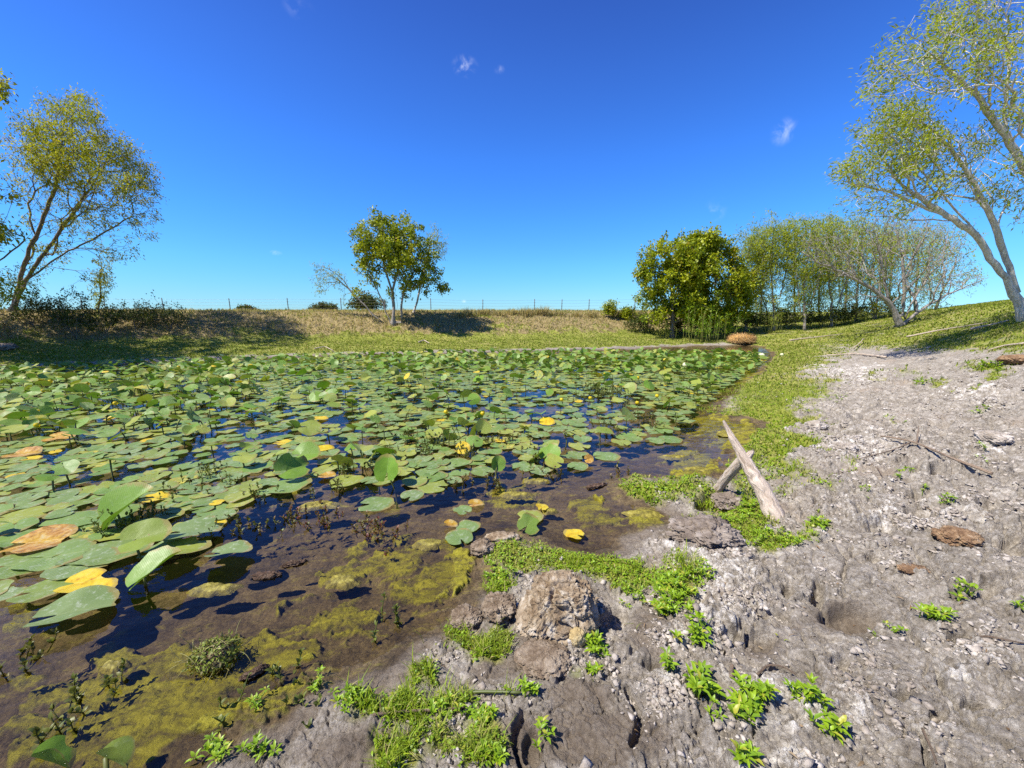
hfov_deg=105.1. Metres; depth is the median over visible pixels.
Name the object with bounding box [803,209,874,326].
thicket willow
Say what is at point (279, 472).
lily pad
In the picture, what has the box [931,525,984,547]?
rock
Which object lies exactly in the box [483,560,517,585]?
leafy weed
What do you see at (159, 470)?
lily pad
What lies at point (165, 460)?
lily pad
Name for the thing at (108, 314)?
scrub bush
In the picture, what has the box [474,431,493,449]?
water weed
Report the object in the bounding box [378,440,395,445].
lily pad
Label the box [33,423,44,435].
lily flower
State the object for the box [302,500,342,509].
algae mat
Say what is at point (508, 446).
lily pad
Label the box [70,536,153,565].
lily pad
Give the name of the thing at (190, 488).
lily pad
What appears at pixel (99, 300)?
willow sapling
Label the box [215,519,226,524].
lily pad
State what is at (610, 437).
water weed
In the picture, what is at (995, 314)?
bank grass
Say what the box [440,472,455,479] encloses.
lily pad
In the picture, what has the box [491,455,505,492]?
lily pad
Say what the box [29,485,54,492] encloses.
lily pad
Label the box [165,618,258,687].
weed clump
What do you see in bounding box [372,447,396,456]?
lily pad
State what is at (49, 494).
lily pad
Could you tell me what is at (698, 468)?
algae mat
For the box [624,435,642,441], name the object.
lily pad
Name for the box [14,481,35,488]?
lily pad
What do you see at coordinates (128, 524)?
water weed
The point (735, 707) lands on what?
leafy weed
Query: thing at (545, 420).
lily pad
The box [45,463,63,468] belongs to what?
lily pad
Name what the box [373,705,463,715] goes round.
runner stem
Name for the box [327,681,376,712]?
leafy weed
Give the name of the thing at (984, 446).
leafy weed
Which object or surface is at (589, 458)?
lily pad
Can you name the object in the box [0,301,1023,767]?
ground
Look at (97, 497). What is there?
lily pad
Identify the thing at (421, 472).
lily pad
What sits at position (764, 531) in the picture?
leafy weed
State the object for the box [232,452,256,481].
lily pad
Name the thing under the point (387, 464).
lily pad
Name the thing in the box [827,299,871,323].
undergrowth shrub
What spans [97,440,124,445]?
lily pad
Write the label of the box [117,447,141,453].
lily pad
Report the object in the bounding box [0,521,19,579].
lily pad
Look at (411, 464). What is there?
lily pad
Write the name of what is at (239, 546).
lily pad
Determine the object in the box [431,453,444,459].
lily pad
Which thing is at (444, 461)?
lily pad
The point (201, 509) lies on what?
lily pad
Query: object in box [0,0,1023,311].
sky
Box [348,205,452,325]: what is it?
bank tree
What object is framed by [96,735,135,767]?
lily pad
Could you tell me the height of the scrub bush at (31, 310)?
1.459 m
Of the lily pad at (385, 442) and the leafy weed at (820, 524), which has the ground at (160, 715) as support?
the leafy weed at (820, 524)
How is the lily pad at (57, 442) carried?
on the pond water
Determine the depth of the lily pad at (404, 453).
4.18 m
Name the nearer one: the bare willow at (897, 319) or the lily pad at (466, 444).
the lily pad at (466, 444)
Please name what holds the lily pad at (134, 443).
on the pond water
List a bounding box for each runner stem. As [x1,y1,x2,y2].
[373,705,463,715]
[426,690,520,702]
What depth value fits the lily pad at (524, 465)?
3.86 m
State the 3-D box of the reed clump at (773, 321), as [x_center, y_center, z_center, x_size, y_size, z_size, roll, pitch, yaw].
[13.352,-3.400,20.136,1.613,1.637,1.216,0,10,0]
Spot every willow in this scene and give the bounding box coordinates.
[308,260,378,318]
[412,223,448,312]
[733,212,778,330]
[743,216,785,315]
[747,209,805,330]
[772,215,823,320]
[774,212,848,329]
[791,213,839,315]
[795,207,992,327]
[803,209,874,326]
[820,210,872,311]
[824,83,1023,321]
[836,210,897,321]
[849,0,1023,232]
[852,217,917,318]
[869,215,915,312]
[893,221,949,311]
[905,210,989,311]
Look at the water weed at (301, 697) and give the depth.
1.48 m
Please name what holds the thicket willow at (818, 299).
on the ground at (160, 715)
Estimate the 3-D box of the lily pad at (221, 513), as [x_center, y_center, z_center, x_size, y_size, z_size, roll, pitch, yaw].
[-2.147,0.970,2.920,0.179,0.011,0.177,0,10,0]
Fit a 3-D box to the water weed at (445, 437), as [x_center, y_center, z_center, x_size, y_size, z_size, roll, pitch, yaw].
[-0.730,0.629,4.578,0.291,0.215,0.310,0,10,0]
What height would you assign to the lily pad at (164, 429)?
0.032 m
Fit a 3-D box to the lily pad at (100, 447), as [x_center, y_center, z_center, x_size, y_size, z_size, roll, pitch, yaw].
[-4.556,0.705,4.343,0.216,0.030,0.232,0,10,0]
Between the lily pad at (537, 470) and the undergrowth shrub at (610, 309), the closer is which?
the lily pad at (537, 470)
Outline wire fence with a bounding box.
[1,298,634,309]
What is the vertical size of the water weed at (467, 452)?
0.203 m
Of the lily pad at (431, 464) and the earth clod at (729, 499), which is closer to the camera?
the earth clod at (729, 499)
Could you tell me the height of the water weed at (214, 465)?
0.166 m
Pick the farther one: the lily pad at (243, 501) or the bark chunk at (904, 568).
the lily pad at (243, 501)
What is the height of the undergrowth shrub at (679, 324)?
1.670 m
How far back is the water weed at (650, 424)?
5.17 m
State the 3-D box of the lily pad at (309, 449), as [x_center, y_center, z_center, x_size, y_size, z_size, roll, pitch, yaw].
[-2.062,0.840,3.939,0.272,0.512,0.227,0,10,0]
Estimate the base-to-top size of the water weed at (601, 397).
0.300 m
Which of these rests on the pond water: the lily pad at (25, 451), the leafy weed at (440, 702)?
the lily pad at (25, 451)
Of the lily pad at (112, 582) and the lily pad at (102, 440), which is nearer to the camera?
the lily pad at (112, 582)
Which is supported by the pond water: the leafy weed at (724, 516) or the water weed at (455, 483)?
the water weed at (455, 483)
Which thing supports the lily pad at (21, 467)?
on the pond water
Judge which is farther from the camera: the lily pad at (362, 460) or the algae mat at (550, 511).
the lily pad at (362, 460)
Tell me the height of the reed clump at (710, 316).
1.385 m
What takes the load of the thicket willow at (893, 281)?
on the ground at (160, 715)
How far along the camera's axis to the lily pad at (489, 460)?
3.99 m
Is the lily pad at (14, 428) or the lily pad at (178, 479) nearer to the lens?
the lily pad at (178, 479)
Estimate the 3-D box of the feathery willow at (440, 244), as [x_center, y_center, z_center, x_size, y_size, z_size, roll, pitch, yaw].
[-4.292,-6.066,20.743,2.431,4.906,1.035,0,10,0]
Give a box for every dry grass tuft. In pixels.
[454,310,469,316]
[460,307,477,316]
[475,307,489,314]
[490,309,505,315]
[504,308,518,314]
[518,306,533,315]
[528,307,540,314]
[536,306,553,315]
[552,309,566,315]
[569,312,583,316]
[584,309,599,316]
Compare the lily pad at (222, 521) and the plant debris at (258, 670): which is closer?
the plant debris at (258, 670)
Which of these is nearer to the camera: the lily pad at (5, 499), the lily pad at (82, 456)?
the lily pad at (5, 499)
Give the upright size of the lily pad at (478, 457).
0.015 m
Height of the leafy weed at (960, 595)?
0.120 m
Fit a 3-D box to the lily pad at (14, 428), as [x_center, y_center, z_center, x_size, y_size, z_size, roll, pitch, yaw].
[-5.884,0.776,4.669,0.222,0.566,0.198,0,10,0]
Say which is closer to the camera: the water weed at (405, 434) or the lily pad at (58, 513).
the lily pad at (58, 513)
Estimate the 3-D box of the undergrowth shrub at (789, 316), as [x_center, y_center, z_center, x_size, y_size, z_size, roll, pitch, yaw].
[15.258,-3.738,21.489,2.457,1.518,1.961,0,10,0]
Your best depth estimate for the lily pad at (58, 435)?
4.68 m
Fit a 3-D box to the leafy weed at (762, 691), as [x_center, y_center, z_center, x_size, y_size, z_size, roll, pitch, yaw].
[0.834,1.076,1.357,0.164,0.117,0.147,7,12,33]
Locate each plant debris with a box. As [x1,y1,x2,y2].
[238,662,269,682]
[251,570,281,580]
[280,559,309,568]
[585,482,607,489]
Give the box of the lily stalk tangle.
[0,372,736,461]
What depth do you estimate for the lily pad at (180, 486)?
3.38 m
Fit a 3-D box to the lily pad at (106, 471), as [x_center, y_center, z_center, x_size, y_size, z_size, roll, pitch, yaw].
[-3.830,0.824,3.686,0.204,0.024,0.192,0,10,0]
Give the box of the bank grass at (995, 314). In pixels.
[0,299,1023,389]
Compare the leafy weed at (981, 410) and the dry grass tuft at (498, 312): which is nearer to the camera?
the leafy weed at (981, 410)
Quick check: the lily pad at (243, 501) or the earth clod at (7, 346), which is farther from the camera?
the earth clod at (7, 346)
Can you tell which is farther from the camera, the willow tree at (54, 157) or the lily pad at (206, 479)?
the willow tree at (54, 157)
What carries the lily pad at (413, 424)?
on the pond water
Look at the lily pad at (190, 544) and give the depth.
2.50 m
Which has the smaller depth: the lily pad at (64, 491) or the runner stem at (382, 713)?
the runner stem at (382, 713)
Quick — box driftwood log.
[713,420,784,523]
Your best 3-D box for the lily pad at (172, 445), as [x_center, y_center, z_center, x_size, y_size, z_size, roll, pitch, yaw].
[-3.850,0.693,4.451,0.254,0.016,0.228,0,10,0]
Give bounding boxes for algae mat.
[98,659,132,676]
[171,514,189,519]
[186,582,243,597]
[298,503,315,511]
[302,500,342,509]
[323,574,360,590]
[411,539,444,550]
[499,491,534,499]
[524,478,550,484]
[540,508,558,514]
[621,509,664,518]
[658,454,691,460]
[682,466,706,471]
[716,430,743,436]
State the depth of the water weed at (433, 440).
4.49 m
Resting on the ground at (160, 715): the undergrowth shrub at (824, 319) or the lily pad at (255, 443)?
the undergrowth shrub at (824, 319)
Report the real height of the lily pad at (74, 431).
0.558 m
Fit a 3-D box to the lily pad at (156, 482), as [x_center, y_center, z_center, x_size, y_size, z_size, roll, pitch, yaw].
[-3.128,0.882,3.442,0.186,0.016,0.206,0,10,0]
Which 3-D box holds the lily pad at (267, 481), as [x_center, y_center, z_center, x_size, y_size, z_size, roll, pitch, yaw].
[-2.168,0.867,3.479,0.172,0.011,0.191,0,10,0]
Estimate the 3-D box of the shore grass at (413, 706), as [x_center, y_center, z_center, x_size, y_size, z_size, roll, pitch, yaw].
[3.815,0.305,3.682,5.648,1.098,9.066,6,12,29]
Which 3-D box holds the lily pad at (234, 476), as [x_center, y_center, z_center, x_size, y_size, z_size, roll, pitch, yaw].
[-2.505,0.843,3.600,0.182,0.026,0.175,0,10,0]
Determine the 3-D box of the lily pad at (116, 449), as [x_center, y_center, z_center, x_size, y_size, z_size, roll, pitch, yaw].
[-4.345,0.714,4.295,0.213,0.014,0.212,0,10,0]
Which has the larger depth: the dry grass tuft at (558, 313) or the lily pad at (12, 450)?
the dry grass tuft at (558, 313)
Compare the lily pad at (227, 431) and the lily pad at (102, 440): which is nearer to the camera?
the lily pad at (102, 440)
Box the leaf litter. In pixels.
[441,396,1009,766]
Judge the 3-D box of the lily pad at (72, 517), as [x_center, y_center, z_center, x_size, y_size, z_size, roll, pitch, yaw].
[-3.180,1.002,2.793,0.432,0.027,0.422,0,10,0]
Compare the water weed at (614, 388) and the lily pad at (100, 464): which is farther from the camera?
the water weed at (614, 388)
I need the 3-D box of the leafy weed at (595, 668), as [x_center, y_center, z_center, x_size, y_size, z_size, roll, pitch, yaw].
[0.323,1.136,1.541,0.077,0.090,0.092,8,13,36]
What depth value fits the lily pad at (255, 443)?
4.50 m
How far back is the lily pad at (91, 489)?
3.39 m
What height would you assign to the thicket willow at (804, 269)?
6.156 m
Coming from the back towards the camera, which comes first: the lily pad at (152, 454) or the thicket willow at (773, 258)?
the thicket willow at (773, 258)
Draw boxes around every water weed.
[0,627,60,681]
[28,657,127,751]
[79,509,119,541]
[90,509,134,529]
[118,500,163,527]
[138,502,177,520]
[156,481,209,502]
[179,463,212,489]
[197,509,239,544]
[201,459,227,473]
[212,648,304,734]
[218,469,242,487]
[224,514,261,537]
[242,482,278,504]
[244,513,298,541]
[280,499,327,525]
[281,673,321,727]
[303,507,343,534]
[309,470,345,501]
[338,459,367,475]
[351,509,382,539]
[362,452,392,470]
[367,520,408,555]
[370,592,401,643]
[390,427,417,443]
[415,438,433,455]
[424,432,444,447]
[437,427,461,446]
[445,473,466,494]
[454,440,476,459]
[471,470,523,493]
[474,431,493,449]
[483,430,513,444]
[506,433,530,447]
[521,446,546,465]
[529,462,562,480]
[567,388,593,403]
[581,380,601,394]
[590,416,614,428]
[591,384,612,399]
[604,424,620,440]
[605,381,622,398]
[609,461,630,478]
[612,387,630,403]
[633,409,660,422]
[649,420,665,427]
[680,388,708,400]
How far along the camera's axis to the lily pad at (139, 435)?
4.78 m
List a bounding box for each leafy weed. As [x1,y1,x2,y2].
[185,731,233,767]
[234,729,282,762]
[244,685,269,712]
[307,665,324,694]
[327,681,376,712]
[428,690,456,722]
[454,692,499,738]
[473,736,510,767]
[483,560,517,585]
[518,673,541,696]
[532,715,555,751]
[584,630,611,656]
[584,660,603,676]
[619,577,646,607]
[644,568,698,609]
[648,583,692,615]
[659,645,678,670]
[669,610,714,647]
[683,660,726,699]
[684,557,715,587]
[704,694,727,721]
[718,511,743,530]
[720,485,773,524]
[726,670,780,712]
[727,688,762,724]
[728,738,764,767]
[750,522,784,545]
[781,530,804,545]
[782,677,802,701]
[796,672,834,707]
[802,698,852,745]
[807,515,830,535]
[859,484,871,497]
[868,620,910,636]
[894,466,913,479]
[911,602,958,621]
[912,376,932,385]
[937,492,957,506]
[949,576,982,601]
[966,357,1004,370]
[971,404,991,413]
[975,441,989,461]
[1008,595,1023,609]
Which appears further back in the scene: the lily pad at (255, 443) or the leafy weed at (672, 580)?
the lily pad at (255, 443)
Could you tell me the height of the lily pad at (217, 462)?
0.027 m
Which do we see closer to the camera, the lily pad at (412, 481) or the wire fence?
the lily pad at (412, 481)
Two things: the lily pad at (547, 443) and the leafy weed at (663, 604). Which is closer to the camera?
the leafy weed at (663, 604)
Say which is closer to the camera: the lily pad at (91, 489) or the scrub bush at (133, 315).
the lily pad at (91, 489)
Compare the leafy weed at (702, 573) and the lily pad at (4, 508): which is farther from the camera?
the lily pad at (4, 508)
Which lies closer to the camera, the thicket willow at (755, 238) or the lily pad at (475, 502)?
the lily pad at (475, 502)
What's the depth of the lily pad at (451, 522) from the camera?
2.80 m
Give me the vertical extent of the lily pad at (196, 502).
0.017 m
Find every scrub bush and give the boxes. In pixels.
[6,289,54,325]
[23,287,72,315]
[39,274,101,339]
[76,303,129,332]
[108,298,161,329]
[129,300,168,322]
[144,290,190,328]
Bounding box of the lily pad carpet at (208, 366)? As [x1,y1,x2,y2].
[0,346,768,504]
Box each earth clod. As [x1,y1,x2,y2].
[0,343,18,350]
[449,603,485,632]
[470,537,495,557]
[481,591,516,624]
[485,531,520,543]
[513,638,572,679]
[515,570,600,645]
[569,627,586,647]
[665,513,746,548]
[710,490,742,511]
[804,420,828,429]
[831,442,860,452]
[973,430,1014,444]
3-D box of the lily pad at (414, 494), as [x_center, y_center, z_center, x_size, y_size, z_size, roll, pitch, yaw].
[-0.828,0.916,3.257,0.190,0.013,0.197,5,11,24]
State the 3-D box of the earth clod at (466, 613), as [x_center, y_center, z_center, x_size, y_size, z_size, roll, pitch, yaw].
[-0.211,1.126,1.891,0.176,0.084,0.164,0,10,0]
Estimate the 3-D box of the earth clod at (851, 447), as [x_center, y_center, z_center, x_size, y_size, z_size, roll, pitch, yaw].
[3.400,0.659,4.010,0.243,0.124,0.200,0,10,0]
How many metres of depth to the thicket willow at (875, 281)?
21.03 m
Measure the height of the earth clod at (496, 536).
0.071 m
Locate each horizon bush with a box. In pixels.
[232,304,259,309]
[308,301,339,309]
[346,290,387,309]
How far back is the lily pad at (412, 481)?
3.48 m
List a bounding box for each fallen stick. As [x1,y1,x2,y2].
[729,663,733,678]
[756,664,795,675]
[789,334,839,340]
[827,353,886,357]
[859,425,993,474]
[906,322,987,336]
[921,728,937,764]
[970,320,1008,329]
[970,635,1023,643]
[987,342,1023,350]
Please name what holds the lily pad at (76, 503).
on the pond water
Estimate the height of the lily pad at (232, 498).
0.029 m
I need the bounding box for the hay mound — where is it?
[725,332,757,344]
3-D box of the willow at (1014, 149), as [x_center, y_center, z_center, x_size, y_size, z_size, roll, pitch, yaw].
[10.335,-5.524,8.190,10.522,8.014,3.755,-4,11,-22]
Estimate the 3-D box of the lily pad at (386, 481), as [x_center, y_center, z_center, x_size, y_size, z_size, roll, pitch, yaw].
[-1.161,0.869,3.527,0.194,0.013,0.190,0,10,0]
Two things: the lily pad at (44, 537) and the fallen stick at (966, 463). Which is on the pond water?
the lily pad at (44, 537)
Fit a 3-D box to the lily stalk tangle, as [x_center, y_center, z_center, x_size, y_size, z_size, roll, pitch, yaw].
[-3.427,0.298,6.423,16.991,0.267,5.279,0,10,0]
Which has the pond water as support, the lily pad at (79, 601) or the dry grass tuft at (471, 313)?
the lily pad at (79, 601)
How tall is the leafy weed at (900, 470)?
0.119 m
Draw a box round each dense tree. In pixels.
[631,226,718,337]
[674,222,764,336]
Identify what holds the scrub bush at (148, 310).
on the ground at (160, 715)
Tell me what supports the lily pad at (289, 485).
on the pond water
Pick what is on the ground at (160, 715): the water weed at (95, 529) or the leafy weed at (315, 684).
the leafy weed at (315, 684)
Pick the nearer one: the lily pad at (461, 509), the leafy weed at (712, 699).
the leafy weed at (712, 699)
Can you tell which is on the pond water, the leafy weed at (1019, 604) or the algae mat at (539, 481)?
the algae mat at (539, 481)
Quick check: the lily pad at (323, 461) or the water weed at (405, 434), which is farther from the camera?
the water weed at (405, 434)
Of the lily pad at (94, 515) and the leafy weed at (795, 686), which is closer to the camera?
the leafy weed at (795, 686)
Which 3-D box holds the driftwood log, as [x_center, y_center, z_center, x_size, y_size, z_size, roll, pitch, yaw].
[1.747,0.645,2.924,0.161,0.688,0.660,-3,11,-18]
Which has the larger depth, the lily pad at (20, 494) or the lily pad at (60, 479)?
the lily pad at (60, 479)
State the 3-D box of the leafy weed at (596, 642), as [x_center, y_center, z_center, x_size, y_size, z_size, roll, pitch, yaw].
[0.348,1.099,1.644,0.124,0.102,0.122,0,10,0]
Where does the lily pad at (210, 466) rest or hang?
on the pond water
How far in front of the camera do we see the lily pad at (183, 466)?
3.83 m
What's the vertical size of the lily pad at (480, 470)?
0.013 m
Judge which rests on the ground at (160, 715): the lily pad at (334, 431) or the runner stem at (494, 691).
the runner stem at (494, 691)
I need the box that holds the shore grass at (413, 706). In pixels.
[337,364,1013,767]
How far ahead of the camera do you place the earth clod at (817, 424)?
4.74 m
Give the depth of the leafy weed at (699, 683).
1.40 m
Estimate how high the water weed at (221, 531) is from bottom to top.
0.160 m
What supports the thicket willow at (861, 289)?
on the ground at (160, 715)
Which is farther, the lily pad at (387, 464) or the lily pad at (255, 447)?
the lily pad at (255, 447)
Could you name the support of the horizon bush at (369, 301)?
on the ground at (160, 715)
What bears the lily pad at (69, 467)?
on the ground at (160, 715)
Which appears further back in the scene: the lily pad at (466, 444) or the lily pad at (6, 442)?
the lily pad at (6, 442)
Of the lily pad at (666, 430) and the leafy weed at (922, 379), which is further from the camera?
the leafy weed at (922, 379)
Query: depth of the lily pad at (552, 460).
3.83 m
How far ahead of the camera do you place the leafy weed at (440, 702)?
1.41 m
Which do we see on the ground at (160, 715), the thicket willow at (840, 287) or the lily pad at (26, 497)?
the thicket willow at (840, 287)
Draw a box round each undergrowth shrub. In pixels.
[600,298,619,315]
[619,304,637,320]
[623,306,658,332]
[659,314,699,333]
[693,319,740,331]
[736,299,779,329]
[770,302,816,328]
[799,301,849,326]
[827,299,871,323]
[855,293,901,317]
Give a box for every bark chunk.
[896,563,930,574]
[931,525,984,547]
[995,354,1023,364]
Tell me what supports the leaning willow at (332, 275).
on the ground at (160, 715)
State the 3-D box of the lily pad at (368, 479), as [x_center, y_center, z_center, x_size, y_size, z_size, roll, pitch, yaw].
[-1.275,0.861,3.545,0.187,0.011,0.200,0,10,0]
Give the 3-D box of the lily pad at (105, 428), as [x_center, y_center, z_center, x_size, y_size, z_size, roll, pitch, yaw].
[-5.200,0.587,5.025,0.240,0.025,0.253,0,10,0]
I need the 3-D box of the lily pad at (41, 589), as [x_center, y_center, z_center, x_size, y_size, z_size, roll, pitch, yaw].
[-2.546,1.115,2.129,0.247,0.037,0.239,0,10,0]
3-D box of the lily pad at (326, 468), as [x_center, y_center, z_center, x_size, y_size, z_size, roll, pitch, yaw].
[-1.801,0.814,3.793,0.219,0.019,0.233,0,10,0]
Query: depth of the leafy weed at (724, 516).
2.67 m
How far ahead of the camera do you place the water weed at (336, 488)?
3.36 m
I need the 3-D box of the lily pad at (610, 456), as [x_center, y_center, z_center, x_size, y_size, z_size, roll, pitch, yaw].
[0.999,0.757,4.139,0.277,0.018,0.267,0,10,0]
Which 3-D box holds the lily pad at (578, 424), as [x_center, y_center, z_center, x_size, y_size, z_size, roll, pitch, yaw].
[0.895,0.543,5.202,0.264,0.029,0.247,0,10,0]
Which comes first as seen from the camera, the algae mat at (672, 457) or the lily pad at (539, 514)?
the lily pad at (539, 514)
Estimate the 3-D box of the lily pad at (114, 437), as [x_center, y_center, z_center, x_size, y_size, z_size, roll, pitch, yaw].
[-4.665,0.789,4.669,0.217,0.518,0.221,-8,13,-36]
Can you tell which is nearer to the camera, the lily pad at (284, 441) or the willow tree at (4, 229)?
the lily pad at (284, 441)
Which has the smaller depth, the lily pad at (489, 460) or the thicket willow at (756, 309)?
the lily pad at (489, 460)
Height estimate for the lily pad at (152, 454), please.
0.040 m
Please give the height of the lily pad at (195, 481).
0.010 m
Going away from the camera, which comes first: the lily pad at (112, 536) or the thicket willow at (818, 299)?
the lily pad at (112, 536)
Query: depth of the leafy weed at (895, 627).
1.66 m
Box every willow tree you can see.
[0,67,45,309]
[0,82,165,312]
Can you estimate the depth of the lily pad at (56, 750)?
1.32 m
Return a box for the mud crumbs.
[398,352,1023,767]
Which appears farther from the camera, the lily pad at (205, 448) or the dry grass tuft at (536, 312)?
the dry grass tuft at (536, 312)
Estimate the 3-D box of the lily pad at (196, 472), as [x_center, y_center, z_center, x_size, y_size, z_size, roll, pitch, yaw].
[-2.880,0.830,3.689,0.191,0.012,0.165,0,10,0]
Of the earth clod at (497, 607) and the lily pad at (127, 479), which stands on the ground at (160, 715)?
the earth clod at (497, 607)
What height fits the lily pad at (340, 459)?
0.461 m
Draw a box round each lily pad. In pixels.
[0,419,21,463]
[0,424,28,472]
[0,440,18,445]
[0,447,24,453]
[0,456,26,464]
[0,463,20,468]
[0,472,38,482]
[0,483,25,490]
[0,490,10,494]
[0,496,11,502]
[0,503,13,514]
[0,505,51,525]
[0,517,38,535]
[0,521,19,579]
[0,524,77,552]
[0,531,31,547]
[0,546,58,578]
[0,579,13,594]
[0,586,27,600]
[1,446,42,457]
[1,462,37,471]
[1,469,27,476]
[5,492,47,503]
[6,577,73,602]
[7,498,46,510]
[9,538,96,570]
[10,490,38,499]
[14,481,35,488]
[17,510,98,532]
[20,481,56,486]
[22,585,119,627]
[23,436,51,441]
[26,466,51,472]
[29,464,49,469]
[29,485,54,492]
[31,735,76,767]
[32,474,60,492]
[33,427,55,464]
[40,547,120,579]
[41,431,75,440]
[41,502,73,511]
[42,420,60,454]
[42,445,64,451]
[42,507,76,518]
[43,440,76,445]
[43,474,78,483]
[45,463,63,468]
[45,492,89,506]
[46,489,63,496]
[49,488,81,496]
[51,459,81,510]
[53,456,76,461]
[53,567,106,592]
[60,428,90,471]
[61,417,88,453]
[66,444,95,452]
[68,498,96,506]
[69,503,142,531]
[69,526,100,538]
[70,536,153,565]
[76,451,104,458]
[76,578,117,586]
[78,481,113,493]
[80,452,106,461]
[80,458,106,464]
[85,438,107,443]
[85,443,114,451]
[85,460,114,467]
[87,494,103,500]
[88,469,117,475]
[88,528,117,540]
[91,462,124,472]
[93,484,119,494]
[94,426,119,432]
[96,526,126,540]
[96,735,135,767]
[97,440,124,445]
[97,458,131,481]
[97,482,152,561]
[101,446,126,451]
[108,428,133,463]
[113,422,137,427]
[114,475,139,483]
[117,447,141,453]
[118,518,171,592]
[119,452,142,460]
[124,433,152,438]
[124,441,146,446]
[125,545,180,608]
[127,460,153,468]
[130,470,155,477]
[132,515,168,523]
[137,538,181,557]
[139,471,171,481]
[139,487,160,497]
[139,491,170,501]
[140,449,170,458]
[143,468,167,474]
[146,437,169,442]
[147,480,168,486]
[149,427,171,430]
[150,456,177,464]
[150,481,178,491]
[153,509,184,519]
[156,501,180,508]
[158,493,188,501]
[160,442,183,448]
[163,515,221,539]
[164,494,202,508]
[165,449,187,455]
[167,536,211,554]
[168,467,196,477]
[168,501,195,512]
[169,475,197,483]
[170,483,190,489]
[171,461,199,470]
[171,471,194,478]
[173,436,191,463]
[176,485,210,493]
[182,479,201,485]
[189,492,212,498]
[189,501,221,512]
[190,497,218,506]
[191,446,217,451]
[194,464,217,470]
[194,469,218,474]
[196,504,235,515]
[200,471,230,482]
[202,485,227,494]
[204,435,228,442]
[204,540,252,556]
[211,508,238,519]
[212,460,228,468]
[214,485,244,498]
[215,429,236,432]
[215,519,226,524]
[216,477,237,484]
[217,482,235,487]
[218,460,239,467]
[221,466,245,474]
[224,489,254,502]
[225,496,253,507]
[228,472,250,479]
[230,460,254,466]
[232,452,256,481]
[236,446,258,452]
[238,442,260,445]
[239,484,262,490]
[241,478,260,485]
[242,448,262,453]
[242,463,271,472]
[245,429,266,433]
[250,458,267,464]
[255,477,279,486]
[256,453,275,460]
[256,488,271,495]
[263,436,283,442]
[267,478,311,492]
[273,439,291,444]
[273,453,309,506]
[273,470,285,474]
[292,440,320,490]
[294,436,315,442]
[298,420,321,462]
[312,464,337,473]
[314,416,327,419]
[316,429,338,465]
[317,457,334,464]
[318,471,335,477]
[319,444,333,450]
[321,449,339,455]
[329,474,363,487]
[331,454,352,497]
[340,436,358,442]
[344,433,365,438]
[350,441,372,486]
[351,448,374,455]
[354,451,380,494]
[358,496,394,510]
[360,460,375,467]
[360,476,377,483]
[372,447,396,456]
[372,476,393,484]
[373,445,384,448]
[374,453,397,508]
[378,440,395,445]
[386,430,404,435]
[386,442,404,446]
[392,439,410,443]
[393,447,406,451]
[396,449,415,455]
[397,460,407,465]
[398,461,416,468]
[398,466,414,475]
[399,435,416,458]
[399,444,415,448]
[400,489,423,500]
[402,476,426,487]
[405,421,421,426]
[412,431,425,436]
[414,455,432,462]
[415,467,438,475]
[415,479,448,492]
[418,459,441,468]
[422,444,440,449]
[423,471,447,481]
[425,428,442,452]
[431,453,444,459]
[435,459,450,464]
[438,449,455,454]
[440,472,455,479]
[444,519,457,526]
[445,439,464,444]
[445,528,472,544]
[447,476,462,482]
[449,458,471,466]
[452,469,469,475]
[453,505,471,514]
[456,441,469,471]
[456,520,480,531]
[457,417,474,455]
[466,435,482,471]
[468,460,485,464]
[468,499,483,506]
[471,454,489,460]
[471,465,494,475]
[481,456,493,462]
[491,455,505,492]
[498,443,514,448]
[512,448,532,454]
[512,460,534,470]
[517,510,543,521]
[517,512,538,534]
[518,453,540,461]
[519,441,537,447]
[528,452,540,475]
[528,465,552,475]
[530,449,538,454]
[536,503,548,509]
[538,443,560,461]
[539,416,555,424]
[543,440,558,446]
[545,453,563,467]
[563,529,583,538]
[566,451,588,458]
[567,462,587,469]
[568,442,590,449]
[569,422,588,426]
[574,435,591,442]
[584,454,593,462]
[593,451,620,460]
[596,427,613,451]
[611,439,630,445]
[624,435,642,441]
[646,437,664,443]
[654,424,673,429]
[654,428,672,432]
[658,436,682,442]
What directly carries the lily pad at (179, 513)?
on the pond water
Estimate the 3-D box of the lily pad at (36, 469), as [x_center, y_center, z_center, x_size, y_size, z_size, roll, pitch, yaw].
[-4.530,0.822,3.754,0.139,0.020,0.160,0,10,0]
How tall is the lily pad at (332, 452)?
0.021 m
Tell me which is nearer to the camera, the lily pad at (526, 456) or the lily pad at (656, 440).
the lily pad at (526, 456)
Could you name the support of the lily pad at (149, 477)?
on the pond water
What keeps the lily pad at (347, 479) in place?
on the pond water
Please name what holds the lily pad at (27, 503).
on the pond water
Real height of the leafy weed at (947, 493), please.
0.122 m
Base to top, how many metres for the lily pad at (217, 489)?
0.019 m
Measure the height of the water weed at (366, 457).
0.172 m
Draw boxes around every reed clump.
[655,320,680,338]
[683,307,721,342]
[697,313,731,340]
[713,313,752,339]
[755,301,782,333]
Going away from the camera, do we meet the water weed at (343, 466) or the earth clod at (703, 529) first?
the earth clod at (703, 529)
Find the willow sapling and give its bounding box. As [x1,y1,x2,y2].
[86,254,117,310]
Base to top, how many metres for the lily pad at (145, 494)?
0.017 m
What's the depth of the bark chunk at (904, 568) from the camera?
2.03 m
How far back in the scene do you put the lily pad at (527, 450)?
4.24 m
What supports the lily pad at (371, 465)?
on the pond water
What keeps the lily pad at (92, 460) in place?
on the pond water

